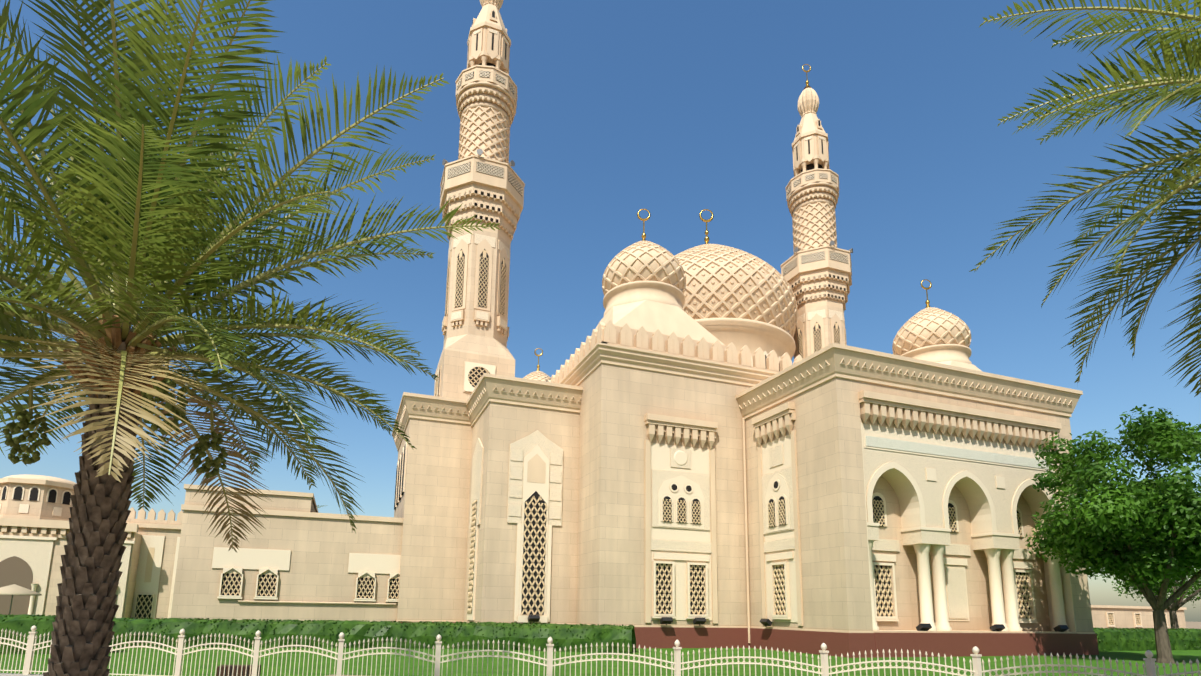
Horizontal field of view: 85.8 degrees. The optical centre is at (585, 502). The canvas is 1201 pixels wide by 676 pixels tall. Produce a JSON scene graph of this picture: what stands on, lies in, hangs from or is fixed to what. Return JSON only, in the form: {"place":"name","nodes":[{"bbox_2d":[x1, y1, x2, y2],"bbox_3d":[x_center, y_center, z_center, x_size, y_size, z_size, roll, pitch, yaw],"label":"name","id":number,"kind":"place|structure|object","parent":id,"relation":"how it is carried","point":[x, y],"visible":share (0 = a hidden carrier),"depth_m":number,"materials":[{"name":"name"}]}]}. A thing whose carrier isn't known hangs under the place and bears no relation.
{"place":"outdoors","nodes":[
{"label":"outdoors","id":0,"kind":"place"},
{"bbox_2d":[0,673,42,675],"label":"pavement","id":1,"kind":"structure","parent":0,"point":[7,674],"depth_m":15.13,"materials":[{"name":"beige concrete"}]},
{"bbox_2d":[0,0,499,675],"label":"palm","id":2,"kind":"object","parent":1,"relation":"on","point":[130,220],"visible":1,"depth_m":6.67,"materials":[{"name":"green plant"}]},
{"bbox_2d":[0,625,1200,675],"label":"fence","id":3,"kind":"object","parent":1,"relation":"on","point":[32,637],"visible":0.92,"depth_m":13.36,"materials":[{"name":"white metal"}]},
{"bbox_2d":[969,0,1200,396],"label":"palm","id":4,"kind":"object","parent":1,"relation":"on","point":[1171,76],"visible":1,"depth_m":8.15,"materials":[{"name":"green plant"}]},
{"bbox_2d":[216,665,260,675],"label":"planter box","id":5,"kind":"object","parent":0,"point":[234,671],"visible":0.6,"depth_m":15.43,"materials":[{"name":"brown wood"}]},
{"bbox_2d":[326,674,365,675],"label":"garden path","id":6,"kind":"structure","parent":0,"point":[346,675],"depth_m":16.92,"materials":[{"name":"beige concrete"}]},
{"bbox_2d":[0,646,1200,675],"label":"lawn","id":7,"kind":"structure","parent":0,"point":[1138,656],"depth_m":22.11,"materials":[{"name":"green plant"}]},
{"bbox_2d":[0,614,55,654],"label":"hedge","id":8,"kind":"object","parent":7,"relation":"on","point":[25,623],"visible":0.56,"depth_m":22.34,"materials":[{"name":"green plant"}]},
{"bbox_2d":[0,474,182,618],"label":"building","id":9,"kind":"structure","parent":7,"relation":"on","point":[35,515],"depth_m":49.95,"materials":[{"name":"stone"}]},
{"bbox_2d":[171,484,402,621],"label":"mosque wing","id":10,"kind":"structure","parent":7,"relation":"on","point":[300,557],"depth_m":35.14,"materials":[{"name":"beige stone"}]},
{"bbox_2d":[109,617,635,652],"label":"hedge","id":11,"kind":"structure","parent":7,"relation":"on","point":[537,635],"depth_m":28.45,"materials":[{"name":"green plant"}]},
{"bbox_2d":[392,392,471,622],"bbox_3d":[-7.644,1.709,43.028,10.400,14.350,9.800,4,-10,-20],"label":"mosque building section","id":12,"kind":"object","parent":7,"relation":"on","point":[431,501],"visible":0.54,"depth_m":38.11,"materials":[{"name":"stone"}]},
{"bbox_2d":[434,0,524,399],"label":"minaret","id":13,"kind":"object","parent":12,"relation":"on","point":[481,180],"visible":0.98,"depth_m":44.52,"materials":[{"name":"stone"}]},
{"bbox_2d":[462,373,582,623],"bbox_3d":[-3.533,0.882,37.312,6.700,14.200,6.887,4,-10,-20],"label":"mosque building section","id":14,"kind":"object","parent":7,"relation":"on","point":[521,548],"depth_m":34.65,"materials":[{"name":"beige stone"}]},
{"bbox_2d":[547,320,802,647],"bbox_3d":[10.444,2.356,53.301,33.560,17.060,33.717,4,-10,-20],"label":"mosque building section","id":15,"kind":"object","parent":7,"relation":"on","point":[661,553],"depth_m":33.94,"materials":[{"name":"beige stone"}]},
{"bbox_2d":[523,348,550,381],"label":"dome","id":16,"kind":"object","parent":15,"relation":"on","point":[538,374],"visible":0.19,"depth_m":61.69,"materials":[{"name":"stone"}]},
{"bbox_2d":[596,209,724,361],"bbox_3d":[3.628,-13.037,40.374,7.100,11.688,7.100,4,-10,-20],"label":"dome","id":17,"kind":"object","parent":15,"relation":"on","point":[644,283],"visible":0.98,"depth_m":37.99,"materials":[{"name":"stone"}]},
{"bbox_2d":[675,209,796,370],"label":"dome","id":18,"kind":"structure","parent":15,"relation":"on","point":[739,299],"depth_m":49.68,"materials":[{"name":"stone"}]},
{"bbox_2d":[780,64,852,358],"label":"minaret","id":19,"kind":"object","parent":15,"relation":"on","point":[816,271],"visible":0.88,"depth_m":55.99,"materials":[{"name":"stone"}]},
{"bbox_2d":[736,343,1098,657],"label":"mosque entrance portico","id":20,"kind":"structure","parent":7,"relation":"on","point":[892,502],"depth_m":31.19,"materials":[{"name":"beige stone"}]},
{"bbox_2d":[892,279,982,371],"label":"dome","id":21,"kind":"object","parent":20,"relation":"on","point":[932,334],"visible":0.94,"depth_m":46.47,"materials":[{"name":"stone"}]},
{"bbox_2d":[1024,404,1200,663],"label":"tree","id":22,"kind":"object","parent":7,"relation":"on","point":[1155,516],"visible":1,"depth_m":27.14,"materials":[{"name":"green plant"}]},
{"bbox_2d":[1087,535,1200,628],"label":"tree","id":23,"kind":"object","parent":7,"relation":"on","point":[1173,607],"visible":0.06,"depth_m":46.82,"materials":[{"name":"green plant"}]},
{"bbox_2d":[1093,627,1200,650],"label":"hedge","id":24,"kind":"object","parent":7,"relation":"on","point":[1122,639],"visible":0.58,"depth_m":38.03,"materials":[{"name":"green plant"}]},
{"bbox_2d":[0,0,1200,621],"label":"sky","id":25,"kind":"structure","parent":0,"point":[674,110],"materials":[{"name":"blue"}]},
{"bbox_2d":[1186,622,1200,628],"bbox_3d":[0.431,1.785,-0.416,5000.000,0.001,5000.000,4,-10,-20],"label":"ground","id":26,"kind":"structure","parent":0,"point":[1194,625],"depth_m":274.92,"materials":[{"name":"beige"}]},
{"bbox_2d":[1091,605,1186,628],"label":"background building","id":27,"kind":"structure","parent":26,"relation":"on","point":[1110,616],"depth_m":78.25,"materials":[{"name":"stone"}]},
{"bbox_2d":[1113,567,1200,610],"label":"tree","id":28,"kind":"object","parent":26,"relation":"on","point":[1180,600],"visible":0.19,"depth_m":62.70,"materials":[{"name":"green plant"}]}
]}

